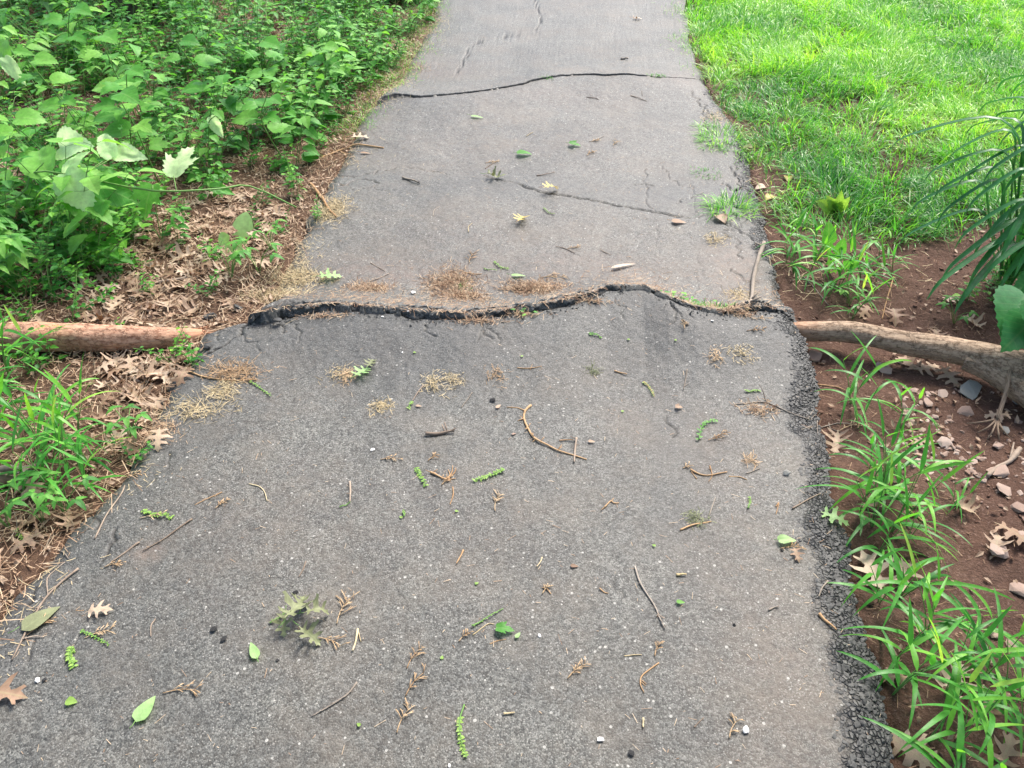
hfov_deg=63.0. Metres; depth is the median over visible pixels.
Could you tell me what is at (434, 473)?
twig
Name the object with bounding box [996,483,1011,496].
stone
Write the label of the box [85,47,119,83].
ground cover plant
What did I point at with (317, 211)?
ground cover plant
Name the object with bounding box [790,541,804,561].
leaf
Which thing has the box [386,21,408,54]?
ground cover plant
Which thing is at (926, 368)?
oak leaf
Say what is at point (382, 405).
dry tangle
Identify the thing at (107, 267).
ground cover plant
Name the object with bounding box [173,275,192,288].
oak leaf
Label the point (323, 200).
stick
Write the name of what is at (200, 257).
oak leaf
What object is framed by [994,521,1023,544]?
oak leaf
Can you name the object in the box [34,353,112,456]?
grass plant
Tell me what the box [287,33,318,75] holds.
ground cover plant
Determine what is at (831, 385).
twig
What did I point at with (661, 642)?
cedar sprig
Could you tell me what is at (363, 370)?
leaf
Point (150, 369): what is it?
oak leaf
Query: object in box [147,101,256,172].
ground cover plant
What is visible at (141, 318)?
oak leaf
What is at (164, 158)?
ground cover plant
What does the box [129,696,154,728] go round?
leaf
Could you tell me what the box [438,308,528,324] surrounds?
needle pile
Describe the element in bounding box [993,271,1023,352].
shrub
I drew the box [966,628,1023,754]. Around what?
grass plant
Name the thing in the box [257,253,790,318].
ridge litter
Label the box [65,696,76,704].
leaf
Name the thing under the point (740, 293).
needle pile
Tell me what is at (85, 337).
tree root
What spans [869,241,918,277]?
grass plant
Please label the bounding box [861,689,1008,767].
grass plant
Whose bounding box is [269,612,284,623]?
green sprig
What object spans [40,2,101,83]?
weed
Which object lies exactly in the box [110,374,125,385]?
oak leaf
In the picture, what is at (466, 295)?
needle pile
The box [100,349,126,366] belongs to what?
oak leaf
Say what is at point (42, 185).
ground cover plant
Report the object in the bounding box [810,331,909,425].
grass plant
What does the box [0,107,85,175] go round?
weed
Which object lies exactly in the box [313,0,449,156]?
edge grass
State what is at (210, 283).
ground cover plant
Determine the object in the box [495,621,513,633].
leaf
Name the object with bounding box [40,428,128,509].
grass plant
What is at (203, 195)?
weed
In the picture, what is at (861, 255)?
grass plant
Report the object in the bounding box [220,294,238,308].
oak leaf
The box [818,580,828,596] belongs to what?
twig
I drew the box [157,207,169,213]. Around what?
oak leaf
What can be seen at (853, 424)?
cedar sprig
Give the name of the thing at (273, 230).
bramble seedling
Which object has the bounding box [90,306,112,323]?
oak leaf
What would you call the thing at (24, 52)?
weed
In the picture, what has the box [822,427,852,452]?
oak leaf
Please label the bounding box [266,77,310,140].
weed
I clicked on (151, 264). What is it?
oak leaf
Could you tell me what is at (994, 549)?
stone
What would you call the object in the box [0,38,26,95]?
leaf
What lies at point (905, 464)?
grass plant
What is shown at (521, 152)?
leaf
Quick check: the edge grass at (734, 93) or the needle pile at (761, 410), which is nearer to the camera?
the needle pile at (761, 410)
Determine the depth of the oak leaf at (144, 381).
2.51 m
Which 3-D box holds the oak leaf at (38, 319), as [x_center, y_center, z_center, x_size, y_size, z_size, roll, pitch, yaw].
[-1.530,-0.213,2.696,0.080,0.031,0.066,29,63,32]
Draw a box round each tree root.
[0,322,215,352]
[794,321,1023,441]
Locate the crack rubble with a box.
[246,289,795,328]
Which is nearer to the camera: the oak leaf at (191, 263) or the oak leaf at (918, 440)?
the oak leaf at (918, 440)
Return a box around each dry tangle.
[316,361,358,385]
[333,365,355,385]
[367,394,394,416]
[419,369,455,398]
[441,372,465,388]
[484,363,513,387]
[580,360,605,376]
[680,507,716,529]
[741,449,762,468]
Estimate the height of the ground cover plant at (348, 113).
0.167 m
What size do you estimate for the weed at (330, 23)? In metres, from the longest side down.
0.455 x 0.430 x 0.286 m
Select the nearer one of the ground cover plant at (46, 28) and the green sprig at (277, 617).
the green sprig at (277, 617)
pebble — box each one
[628,749,634,755]
[743,725,748,732]
[783,469,790,474]
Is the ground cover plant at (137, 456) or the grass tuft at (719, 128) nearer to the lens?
the ground cover plant at (137, 456)
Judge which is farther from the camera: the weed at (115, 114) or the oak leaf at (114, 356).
the weed at (115, 114)
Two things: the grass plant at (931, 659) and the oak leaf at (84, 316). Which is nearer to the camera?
the grass plant at (931, 659)
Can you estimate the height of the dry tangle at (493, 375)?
0.032 m
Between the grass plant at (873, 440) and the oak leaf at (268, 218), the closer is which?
the grass plant at (873, 440)
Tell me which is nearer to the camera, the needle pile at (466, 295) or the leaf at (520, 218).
the needle pile at (466, 295)
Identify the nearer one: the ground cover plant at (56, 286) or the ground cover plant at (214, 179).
the ground cover plant at (56, 286)
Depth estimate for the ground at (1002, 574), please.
2.66 m
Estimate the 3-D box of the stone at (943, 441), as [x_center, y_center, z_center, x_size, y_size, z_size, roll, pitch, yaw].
[1.209,0.163,2.338,0.042,0.013,0.036,2,59,7]
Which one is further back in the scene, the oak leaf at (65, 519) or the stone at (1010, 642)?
the oak leaf at (65, 519)
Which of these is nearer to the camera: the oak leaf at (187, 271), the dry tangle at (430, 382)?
the dry tangle at (430, 382)
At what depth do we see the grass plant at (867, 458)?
2.12 m
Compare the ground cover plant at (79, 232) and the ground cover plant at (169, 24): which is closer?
the ground cover plant at (79, 232)
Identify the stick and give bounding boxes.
[138,275,189,286]
[309,182,336,216]
[312,143,383,162]
[402,176,419,183]
[425,422,455,435]
[745,241,765,310]
[818,613,836,629]
[986,442,1022,476]
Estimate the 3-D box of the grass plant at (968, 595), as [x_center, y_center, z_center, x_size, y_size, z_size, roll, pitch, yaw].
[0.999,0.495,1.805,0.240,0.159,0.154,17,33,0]
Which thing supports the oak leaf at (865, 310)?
on the ground at (1002, 574)
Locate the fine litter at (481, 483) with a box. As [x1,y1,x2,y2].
[3,9,880,767]
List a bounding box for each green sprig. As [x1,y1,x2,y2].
[15,528,22,539]
[65,646,77,669]
[80,629,109,645]
[141,509,173,519]
[249,380,271,395]
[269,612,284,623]
[414,467,427,486]
[456,704,468,757]
[472,467,504,481]
[472,608,502,625]
[643,381,654,396]
[696,418,717,439]
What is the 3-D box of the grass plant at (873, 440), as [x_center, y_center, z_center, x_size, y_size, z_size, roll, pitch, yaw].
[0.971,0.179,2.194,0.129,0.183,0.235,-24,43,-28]
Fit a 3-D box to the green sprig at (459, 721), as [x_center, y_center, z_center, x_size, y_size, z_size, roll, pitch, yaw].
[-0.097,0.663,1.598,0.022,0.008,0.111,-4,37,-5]
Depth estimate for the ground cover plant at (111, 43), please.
4.58 m
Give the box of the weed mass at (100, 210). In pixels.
[0,0,440,282]
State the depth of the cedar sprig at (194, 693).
1.67 m
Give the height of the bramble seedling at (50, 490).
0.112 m
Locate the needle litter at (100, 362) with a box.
[0,0,443,640]
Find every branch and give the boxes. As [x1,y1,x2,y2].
[0,464,35,473]
[0,472,18,485]
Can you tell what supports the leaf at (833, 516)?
on the asphalt path
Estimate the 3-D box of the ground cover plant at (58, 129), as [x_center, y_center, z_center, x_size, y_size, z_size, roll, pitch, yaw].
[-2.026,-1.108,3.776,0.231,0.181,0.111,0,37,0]
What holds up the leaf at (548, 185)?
on the asphalt path
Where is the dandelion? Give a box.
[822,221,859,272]
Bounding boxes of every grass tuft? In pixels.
[689,115,755,153]
[690,166,723,179]
[690,297,737,308]
[694,183,766,223]
[729,45,793,64]
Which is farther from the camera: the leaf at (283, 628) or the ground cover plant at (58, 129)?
the ground cover plant at (58, 129)
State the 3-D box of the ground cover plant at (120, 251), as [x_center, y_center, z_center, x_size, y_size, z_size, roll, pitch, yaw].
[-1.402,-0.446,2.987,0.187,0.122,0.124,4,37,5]
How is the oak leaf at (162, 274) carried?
on the ground at (1002, 574)
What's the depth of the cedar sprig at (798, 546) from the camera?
1.96 m
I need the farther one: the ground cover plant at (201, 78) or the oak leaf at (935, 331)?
the ground cover plant at (201, 78)
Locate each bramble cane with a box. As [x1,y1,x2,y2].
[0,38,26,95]
[0,126,295,220]
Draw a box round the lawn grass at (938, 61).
[680,0,1023,250]
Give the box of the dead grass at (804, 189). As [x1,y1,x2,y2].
[677,0,997,300]
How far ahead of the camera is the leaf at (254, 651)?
1.74 m
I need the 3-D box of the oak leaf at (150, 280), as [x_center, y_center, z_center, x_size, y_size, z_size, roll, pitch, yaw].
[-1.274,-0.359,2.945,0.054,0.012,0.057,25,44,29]
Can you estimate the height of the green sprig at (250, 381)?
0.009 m
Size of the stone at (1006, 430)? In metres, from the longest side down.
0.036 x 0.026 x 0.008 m
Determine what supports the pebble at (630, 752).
on the asphalt path
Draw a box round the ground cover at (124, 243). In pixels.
[0,0,436,296]
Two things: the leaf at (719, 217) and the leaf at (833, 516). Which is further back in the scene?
the leaf at (719, 217)
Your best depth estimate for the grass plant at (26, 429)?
2.13 m
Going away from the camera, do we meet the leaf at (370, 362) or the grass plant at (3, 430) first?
the grass plant at (3, 430)
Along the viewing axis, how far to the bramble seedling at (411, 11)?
5.52 m
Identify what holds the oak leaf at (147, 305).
on the ground at (1002, 574)
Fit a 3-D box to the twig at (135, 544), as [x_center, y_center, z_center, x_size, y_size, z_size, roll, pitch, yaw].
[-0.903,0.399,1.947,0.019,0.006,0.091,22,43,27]
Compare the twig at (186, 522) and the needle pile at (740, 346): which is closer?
the twig at (186, 522)
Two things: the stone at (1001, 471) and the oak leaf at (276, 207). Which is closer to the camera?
the stone at (1001, 471)
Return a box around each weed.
[0,0,77,92]
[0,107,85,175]
[17,51,102,164]
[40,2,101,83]
[55,5,99,60]
[83,28,165,151]
[90,85,174,182]
[93,64,158,169]
[120,161,161,210]
[148,31,203,137]
[149,0,186,15]
[160,193,191,251]
[163,0,192,30]
[164,34,243,135]
[185,0,228,100]
[188,146,223,199]
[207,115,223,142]
[218,212,252,253]
[231,93,290,155]
[244,35,295,114]
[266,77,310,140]
[269,73,332,172]
[274,55,306,115]
[283,155,306,200]
[292,0,361,55]
[300,40,349,85]
[341,0,365,18]
[356,8,396,69]
[511,308,537,315]
[660,290,686,299]
[679,296,716,303]
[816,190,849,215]
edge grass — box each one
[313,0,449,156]
[661,0,800,184]
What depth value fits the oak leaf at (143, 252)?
3.11 m
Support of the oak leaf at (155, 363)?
on the ground at (1002, 574)
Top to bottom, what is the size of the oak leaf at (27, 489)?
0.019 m
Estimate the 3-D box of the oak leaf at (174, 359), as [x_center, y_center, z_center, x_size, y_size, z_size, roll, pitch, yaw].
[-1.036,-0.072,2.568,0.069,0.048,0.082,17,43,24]
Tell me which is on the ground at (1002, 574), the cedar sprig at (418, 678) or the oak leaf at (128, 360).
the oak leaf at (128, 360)
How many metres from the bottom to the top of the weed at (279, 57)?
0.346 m
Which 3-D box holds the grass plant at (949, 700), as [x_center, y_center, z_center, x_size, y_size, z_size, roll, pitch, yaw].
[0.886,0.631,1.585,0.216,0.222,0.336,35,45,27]
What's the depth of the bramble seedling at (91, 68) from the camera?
4.38 m
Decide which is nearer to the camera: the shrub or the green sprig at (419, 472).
the green sprig at (419, 472)
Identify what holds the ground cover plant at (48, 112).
on the ground at (1002, 574)
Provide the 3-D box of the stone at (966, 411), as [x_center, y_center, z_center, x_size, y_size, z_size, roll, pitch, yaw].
[1.327,0.079,2.441,0.045,0.012,0.038,7,58,34]
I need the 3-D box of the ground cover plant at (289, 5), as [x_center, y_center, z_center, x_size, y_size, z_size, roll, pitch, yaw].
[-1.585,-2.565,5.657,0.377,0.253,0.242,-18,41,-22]
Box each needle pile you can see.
[137,409,189,445]
[153,394,247,424]
[196,374,247,406]
[198,354,278,383]
[231,281,316,304]
[259,258,339,289]
[286,307,359,319]
[307,191,359,229]
[340,276,398,293]
[366,68,413,80]
[394,54,427,76]
[414,256,489,302]
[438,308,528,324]
[439,287,492,301]
[480,304,556,319]
[490,275,571,295]
[559,288,618,306]
[701,108,732,125]
[704,230,730,247]
[704,347,725,367]
[708,301,758,318]
[721,280,759,300]
[725,344,757,366]
[732,396,780,419]
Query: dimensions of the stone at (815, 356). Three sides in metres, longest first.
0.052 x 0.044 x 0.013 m
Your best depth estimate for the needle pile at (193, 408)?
2.37 m
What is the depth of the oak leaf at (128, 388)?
2.48 m
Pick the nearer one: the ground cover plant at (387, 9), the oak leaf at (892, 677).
the oak leaf at (892, 677)
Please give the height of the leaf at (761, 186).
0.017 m
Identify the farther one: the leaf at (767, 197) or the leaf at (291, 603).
the leaf at (767, 197)
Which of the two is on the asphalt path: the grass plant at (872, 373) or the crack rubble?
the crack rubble
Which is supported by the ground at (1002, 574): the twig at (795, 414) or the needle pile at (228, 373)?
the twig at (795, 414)
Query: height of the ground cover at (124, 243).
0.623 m
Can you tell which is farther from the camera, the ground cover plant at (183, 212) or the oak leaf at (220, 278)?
the ground cover plant at (183, 212)
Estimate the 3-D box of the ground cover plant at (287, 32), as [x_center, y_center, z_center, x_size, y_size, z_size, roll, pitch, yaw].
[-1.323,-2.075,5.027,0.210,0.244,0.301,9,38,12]
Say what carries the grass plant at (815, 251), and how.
on the ground at (1002, 574)
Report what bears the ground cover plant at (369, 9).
on the ground at (1002, 574)
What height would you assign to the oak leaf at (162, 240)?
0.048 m
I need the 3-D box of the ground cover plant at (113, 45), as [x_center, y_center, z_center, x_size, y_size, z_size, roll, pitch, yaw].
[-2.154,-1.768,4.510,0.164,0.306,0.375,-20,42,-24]
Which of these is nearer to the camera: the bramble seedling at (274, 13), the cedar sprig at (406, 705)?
the cedar sprig at (406, 705)
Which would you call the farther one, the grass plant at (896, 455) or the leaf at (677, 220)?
the leaf at (677, 220)
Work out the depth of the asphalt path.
2.11 m
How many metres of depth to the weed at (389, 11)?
4.95 m
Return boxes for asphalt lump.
[168,381,176,392]
[200,343,211,348]
[202,312,216,319]
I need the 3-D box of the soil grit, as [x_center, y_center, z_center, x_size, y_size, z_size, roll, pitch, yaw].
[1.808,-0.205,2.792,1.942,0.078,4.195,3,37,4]
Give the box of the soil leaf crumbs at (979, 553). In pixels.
[781,225,1022,759]
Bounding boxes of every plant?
[0,155,114,237]
[0,198,72,291]
[0,304,78,375]
[0,308,40,359]
[0,311,47,379]
[0,366,26,446]
[0,368,44,415]
[0,370,119,484]
[0,381,49,444]
[0,392,87,492]
[0,453,54,492]
[1,396,108,503]
[4,284,44,321]
[4,325,67,373]
[6,384,22,390]
[8,362,98,439]
[10,200,67,257]
[14,370,88,488]
[21,387,118,474]
[22,93,63,128]
[26,0,87,56]
[33,16,71,53]
[34,246,80,285]
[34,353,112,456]
[36,84,104,126]
[37,257,83,304]
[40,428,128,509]
[44,120,86,157]
[51,220,96,260]
[55,223,88,268]
[56,138,95,165]
[62,261,117,301]
[64,270,116,321]
[70,65,102,91]
[71,1,130,65]
[74,217,118,242]
[80,249,123,281]
[83,12,117,32]
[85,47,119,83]
[85,66,102,91]
[87,247,151,268]
[96,14,131,75]
[98,186,160,241]
[99,0,143,26]
[101,30,127,68]
[102,0,163,26]
[102,428,153,465]
[127,35,166,68]
[133,323,184,362]
[134,123,180,167]
[135,265,158,294]
[145,23,182,48]
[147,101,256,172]
[153,54,229,113]
[159,45,211,81]
[160,195,191,219]
[167,3,216,46]
[170,331,204,366]
[179,60,213,97]
[184,267,223,295]
[185,169,237,191]
[197,234,225,261]
[201,64,244,102]
[218,0,243,46]
[218,0,260,73]
[232,69,253,101]
[234,21,268,48]
[236,206,260,230]
[249,177,276,205]
[253,0,298,19]
[257,1,314,73]
[268,208,289,232]
[271,46,315,98]
[275,18,304,53]
[279,23,312,45]
[281,146,299,184]
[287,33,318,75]
[289,0,311,10]
[303,113,331,131]
[310,193,321,218]
[318,16,345,56]
[321,114,343,136]
[336,81,357,114]
[339,3,372,29]
[340,0,375,39]
[347,5,369,32]
[365,8,401,41]
[370,39,408,63]
[380,0,401,28]
[384,0,408,9]
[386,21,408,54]
[755,203,824,289]
[760,220,807,265]
[770,187,821,249]
[780,213,845,260]
[786,216,844,291]
[788,220,873,304]
[797,438,927,546]
[808,219,878,290]
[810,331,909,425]
[814,366,895,438]
[816,222,892,287]
[822,451,934,535]
[823,260,882,313]
[828,271,893,319]
[828,546,936,652]
[829,398,963,524]
[829,420,910,487]
[835,408,940,512]
[835,616,991,736]
[836,476,957,568]
[839,580,995,707]
[849,217,911,265]
[850,424,984,551]
[850,521,1012,630]
[852,243,902,287]
[861,379,940,429]
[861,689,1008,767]
[868,473,972,561]
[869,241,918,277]
[875,420,962,480]
[877,553,993,647]
[894,601,1019,731]
[898,640,1023,767]
[912,640,1023,767]
[928,578,1023,646]
[932,467,987,522]
[947,586,1023,742]
[952,271,990,303]
[961,634,1023,687]
[961,646,1023,739]
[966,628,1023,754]
[986,259,1019,289]
[986,261,1014,300]
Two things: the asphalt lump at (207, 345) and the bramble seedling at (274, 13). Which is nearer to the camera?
the asphalt lump at (207, 345)
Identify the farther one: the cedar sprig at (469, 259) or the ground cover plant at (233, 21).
the ground cover plant at (233, 21)
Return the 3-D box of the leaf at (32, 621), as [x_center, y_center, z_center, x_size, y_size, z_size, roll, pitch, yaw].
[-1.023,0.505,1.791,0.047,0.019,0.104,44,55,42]
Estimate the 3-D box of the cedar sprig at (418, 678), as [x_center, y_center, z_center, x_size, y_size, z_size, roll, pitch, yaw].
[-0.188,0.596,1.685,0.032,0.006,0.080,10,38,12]
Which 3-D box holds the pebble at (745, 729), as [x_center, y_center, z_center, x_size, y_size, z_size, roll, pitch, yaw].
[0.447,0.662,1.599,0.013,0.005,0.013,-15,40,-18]
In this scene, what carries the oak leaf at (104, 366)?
on the ground at (1002, 574)
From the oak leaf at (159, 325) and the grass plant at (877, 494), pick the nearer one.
the grass plant at (877, 494)
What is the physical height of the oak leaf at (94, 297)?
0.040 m
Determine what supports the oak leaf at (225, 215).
on the ground at (1002, 574)
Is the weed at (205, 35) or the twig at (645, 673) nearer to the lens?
the twig at (645, 673)
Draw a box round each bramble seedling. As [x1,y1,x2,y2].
[0,477,28,528]
[0,481,68,522]
[19,470,100,512]
[57,209,101,231]
[80,61,125,78]
[104,12,145,44]
[106,404,151,437]
[130,202,179,238]
[158,0,193,19]
[171,9,224,46]
[199,237,257,277]
[225,239,284,273]
[245,2,290,36]
[246,219,286,252]
[254,106,300,145]
[286,103,318,127]
[347,65,370,84]
[375,6,404,27]
[395,10,425,34]
[835,284,867,305]
[936,295,978,323]
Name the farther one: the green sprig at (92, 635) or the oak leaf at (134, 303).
the oak leaf at (134, 303)
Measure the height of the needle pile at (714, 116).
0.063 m
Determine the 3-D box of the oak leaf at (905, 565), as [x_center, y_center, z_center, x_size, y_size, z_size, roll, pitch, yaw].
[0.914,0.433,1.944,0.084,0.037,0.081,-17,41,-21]
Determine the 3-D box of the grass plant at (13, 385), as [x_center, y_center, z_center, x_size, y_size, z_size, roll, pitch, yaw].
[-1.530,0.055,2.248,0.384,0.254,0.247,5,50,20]
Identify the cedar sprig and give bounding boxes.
[27,613,57,634]
[84,621,115,638]
[104,559,125,566]
[122,470,145,477]
[163,680,202,697]
[215,497,229,508]
[318,635,349,649]
[336,589,359,623]
[395,697,414,732]
[405,663,426,695]
[406,642,426,667]
[458,628,473,641]
[463,250,477,261]
[493,489,504,510]
[540,272,567,277]
[542,583,553,593]
[567,656,590,678]
[654,641,664,655]
[728,712,744,737]
[780,542,807,549]
[839,418,871,430]
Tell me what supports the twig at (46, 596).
on the asphalt path
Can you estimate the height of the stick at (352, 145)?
0.036 m
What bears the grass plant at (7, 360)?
on the ground at (1002, 574)
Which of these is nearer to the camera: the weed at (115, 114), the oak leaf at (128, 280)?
the oak leaf at (128, 280)
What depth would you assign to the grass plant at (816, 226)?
3.12 m
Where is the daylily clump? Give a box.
[890,75,1023,313]
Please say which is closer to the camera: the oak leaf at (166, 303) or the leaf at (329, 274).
the oak leaf at (166, 303)
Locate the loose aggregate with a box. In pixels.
[703,94,893,767]
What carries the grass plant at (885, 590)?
on the ground at (1002, 574)
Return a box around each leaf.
[0,165,20,175]
[0,672,27,703]
[9,606,59,632]
[10,503,55,529]
[10,528,44,553]
[13,475,44,496]
[30,312,47,321]
[50,509,84,531]
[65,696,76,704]
[71,277,94,289]
[73,306,94,322]
[75,599,112,617]
[83,290,102,304]
[86,311,102,322]
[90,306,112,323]
[91,404,116,418]
[93,359,115,373]
[94,380,110,389]
[95,271,107,285]
[95,389,118,409]
[97,283,120,293]
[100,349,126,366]
[101,367,121,379]
[102,294,124,306]
[103,301,122,312]
[104,273,114,283]
[104,403,132,422]
[105,424,130,447]
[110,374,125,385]
[113,428,143,454]
[115,274,136,286]
[115,314,134,324]
[115,354,144,379]
[118,381,147,399]
[118,446,140,466]
[119,385,138,399]
[123,383,154,405]
[125,272,143,285]
[126,281,141,291]
[126,308,140,319]
[128,299,138,306]
[128,305,143,323]
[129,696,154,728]
[130,290,151,296]
[130,361,145,376]
[130,375,146,385]
[130,413,150,425]
[134,357,168,378]
[138,249,151,256]
[139,312,156,325]
[139,395,167,415]
[140,299,158,309]
[144,257,161,266]
[144,287,157,296]
[144,427,172,451]
[146,278,157,287]
[146,322,166,326]
[148,236,166,248]
[148,366,174,383]
[148,393,165,402]
[152,302,169,320]
[153,295,179,310]
[153,356,169,365]
[156,263,176,277]
[156,270,172,279]
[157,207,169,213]
[158,246,176,252]
[163,310,180,318]
[163,352,186,368]
[164,282,185,288]
[169,241,197,260]
[169,364,194,385]
[170,295,190,307]
[170,352,185,365]
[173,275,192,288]
[174,197,192,206]
[175,213,189,222]
[177,296,204,316]
[182,258,197,265]
[182,268,194,276]
[182,321,200,328]
[190,322,205,326]
[193,253,210,262]
[194,221,213,234]
[196,260,217,269]
[199,231,216,242]
[207,274,228,283]
[211,260,231,272]
[217,205,232,219]
[218,226,234,236]
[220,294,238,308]
[224,206,241,219]
[232,193,245,201]
[235,207,248,212]
[244,188,256,197]
[247,229,261,236]
[249,642,259,661]
[250,259,271,268]
[252,204,268,217]
[257,209,274,221]
[257,211,270,220]
[259,221,274,234]
[268,204,286,216]
[271,606,292,636]
[273,205,287,216]
[278,591,311,627]
[292,593,309,610]
[293,619,322,645]
[296,593,328,614]
[317,268,341,277]
[344,132,367,137]
[349,366,370,378]
[364,359,376,367]
[482,166,505,177]
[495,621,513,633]
[514,213,526,221]
[515,150,530,153]
[542,181,557,189]
[569,140,579,145]
[603,264,630,267]
[667,219,685,222]
[715,212,727,222]
[755,183,767,188]
[765,194,775,199]
[774,534,795,543]
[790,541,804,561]
[819,506,848,525]
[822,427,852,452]
[849,550,896,594]
[857,304,873,319]
[860,496,886,507]
[880,673,907,688]
[885,307,910,326]
[888,558,923,590]
[891,729,936,767]
[895,355,921,370]
[910,435,925,447]
[911,360,939,376]
[928,328,948,334]
[935,365,961,387]
[935,653,983,697]
[942,296,959,302]
[951,493,980,512]
[963,691,1002,725]
[966,313,985,326]
[983,531,1013,555]
[984,409,1012,422]
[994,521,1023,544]
[994,731,1023,767]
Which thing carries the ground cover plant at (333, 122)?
on the ground at (1002, 574)
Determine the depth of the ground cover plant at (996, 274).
2.94 m
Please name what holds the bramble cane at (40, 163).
on the ground at (1002, 574)
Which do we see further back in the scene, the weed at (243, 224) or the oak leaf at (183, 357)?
the weed at (243, 224)
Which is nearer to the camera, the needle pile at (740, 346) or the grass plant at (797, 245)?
the needle pile at (740, 346)
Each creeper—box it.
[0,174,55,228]
[0,233,38,273]
[232,0,256,16]
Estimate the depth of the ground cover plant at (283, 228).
3.28 m
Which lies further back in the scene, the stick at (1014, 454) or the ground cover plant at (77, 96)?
the ground cover plant at (77, 96)
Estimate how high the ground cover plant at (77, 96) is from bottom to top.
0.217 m
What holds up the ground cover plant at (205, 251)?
on the ground at (1002, 574)
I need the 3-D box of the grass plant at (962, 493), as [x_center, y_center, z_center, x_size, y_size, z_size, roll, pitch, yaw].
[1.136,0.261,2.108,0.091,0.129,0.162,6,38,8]
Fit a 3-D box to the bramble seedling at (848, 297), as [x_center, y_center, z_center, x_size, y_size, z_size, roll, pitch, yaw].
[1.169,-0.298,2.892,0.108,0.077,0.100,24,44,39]
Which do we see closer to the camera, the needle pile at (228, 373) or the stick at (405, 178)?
the needle pile at (228, 373)
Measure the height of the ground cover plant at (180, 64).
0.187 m
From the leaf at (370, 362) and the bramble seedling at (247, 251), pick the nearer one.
the leaf at (370, 362)
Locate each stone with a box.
[808,350,821,361]
[875,362,891,374]
[910,388,920,392]
[923,397,933,406]
[937,436,952,447]
[938,389,947,397]
[941,451,947,457]
[957,406,973,416]
[960,380,981,399]
[986,464,1009,477]
[989,543,1009,558]
[990,632,997,637]
[993,441,1003,448]
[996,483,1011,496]
[1002,426,1009,433]
[1005,639,1016,646]
[1009,582,1023,596]
[1010,501,1023,512]
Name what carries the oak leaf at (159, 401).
on the needle litter at (100, 362)
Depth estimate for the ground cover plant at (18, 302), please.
2.74 m
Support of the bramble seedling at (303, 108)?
on the ground at (1002, 574)
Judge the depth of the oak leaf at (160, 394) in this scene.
2.44 m
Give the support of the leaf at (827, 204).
on the ground at (1002, 574)
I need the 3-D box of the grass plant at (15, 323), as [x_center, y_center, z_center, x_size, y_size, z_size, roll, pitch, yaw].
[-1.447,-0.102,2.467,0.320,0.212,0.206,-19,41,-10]
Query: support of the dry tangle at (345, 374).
on the asphalt path
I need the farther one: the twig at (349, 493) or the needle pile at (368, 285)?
the needle pile at (368, 285)
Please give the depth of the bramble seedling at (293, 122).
3.97 m
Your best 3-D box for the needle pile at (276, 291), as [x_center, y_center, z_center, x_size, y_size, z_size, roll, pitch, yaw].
[-0.822,-0.317,2.908,0.295,0.073,0.152,3,37,4]
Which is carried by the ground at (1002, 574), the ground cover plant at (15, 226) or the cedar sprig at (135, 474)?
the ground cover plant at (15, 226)
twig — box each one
[11,562,78,659]
[94,485,124,538]
[108,541,139,566]
[142,518,192,550]
[177,369,256,380]
[311,682,357,716]
[346,481,350,501]
[352,628,360,650]
[426,465,455,479]
[508,404,586,459]
[571,436,578,461]
[634,566,666,628]
[640,662,658,692]
[680,521,710,530]
[690,465,726,481]
[736,384,855,434]
[792,493,820,508]
[803,277,828,305]
[818,384,852,392]
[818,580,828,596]
[882,276,893,318]
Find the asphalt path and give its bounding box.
[0,0,889,767]
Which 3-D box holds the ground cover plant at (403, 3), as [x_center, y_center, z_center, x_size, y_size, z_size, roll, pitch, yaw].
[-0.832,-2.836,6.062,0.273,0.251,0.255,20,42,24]
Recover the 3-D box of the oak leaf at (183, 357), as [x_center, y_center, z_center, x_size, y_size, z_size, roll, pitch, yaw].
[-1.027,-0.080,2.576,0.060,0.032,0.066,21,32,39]
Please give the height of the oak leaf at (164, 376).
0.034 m
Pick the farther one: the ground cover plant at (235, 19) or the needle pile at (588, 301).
the ground cover plant at (235, 19)
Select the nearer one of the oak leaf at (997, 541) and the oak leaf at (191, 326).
the oak leaf at (997, 541)
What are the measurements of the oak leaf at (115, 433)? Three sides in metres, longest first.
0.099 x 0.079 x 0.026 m
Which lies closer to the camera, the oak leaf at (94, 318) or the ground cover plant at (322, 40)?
the oak leaf at (94, 318)
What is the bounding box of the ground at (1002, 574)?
[0,0,1023,767]
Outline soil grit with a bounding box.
[719,99,1023,767]
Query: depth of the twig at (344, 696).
1.65 m
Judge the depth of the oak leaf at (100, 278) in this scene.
2.93 m
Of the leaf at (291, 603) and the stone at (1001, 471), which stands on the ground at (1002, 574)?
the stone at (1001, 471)
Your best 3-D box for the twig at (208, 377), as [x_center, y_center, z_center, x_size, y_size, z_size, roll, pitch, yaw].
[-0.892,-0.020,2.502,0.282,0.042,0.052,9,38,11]
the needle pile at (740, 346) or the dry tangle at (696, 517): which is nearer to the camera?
the dry tangle at (696, 517)
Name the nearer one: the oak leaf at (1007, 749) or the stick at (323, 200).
the oak leaf at (1007, 749)
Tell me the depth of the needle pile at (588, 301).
2.67 m
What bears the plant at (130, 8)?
on the ground at (1002, 574)
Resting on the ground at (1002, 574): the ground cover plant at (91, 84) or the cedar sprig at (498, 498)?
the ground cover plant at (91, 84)
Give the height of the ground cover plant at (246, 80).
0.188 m
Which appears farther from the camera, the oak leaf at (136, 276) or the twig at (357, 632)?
the oak leaf at (136, 276)
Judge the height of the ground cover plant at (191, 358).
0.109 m
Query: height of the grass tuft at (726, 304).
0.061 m

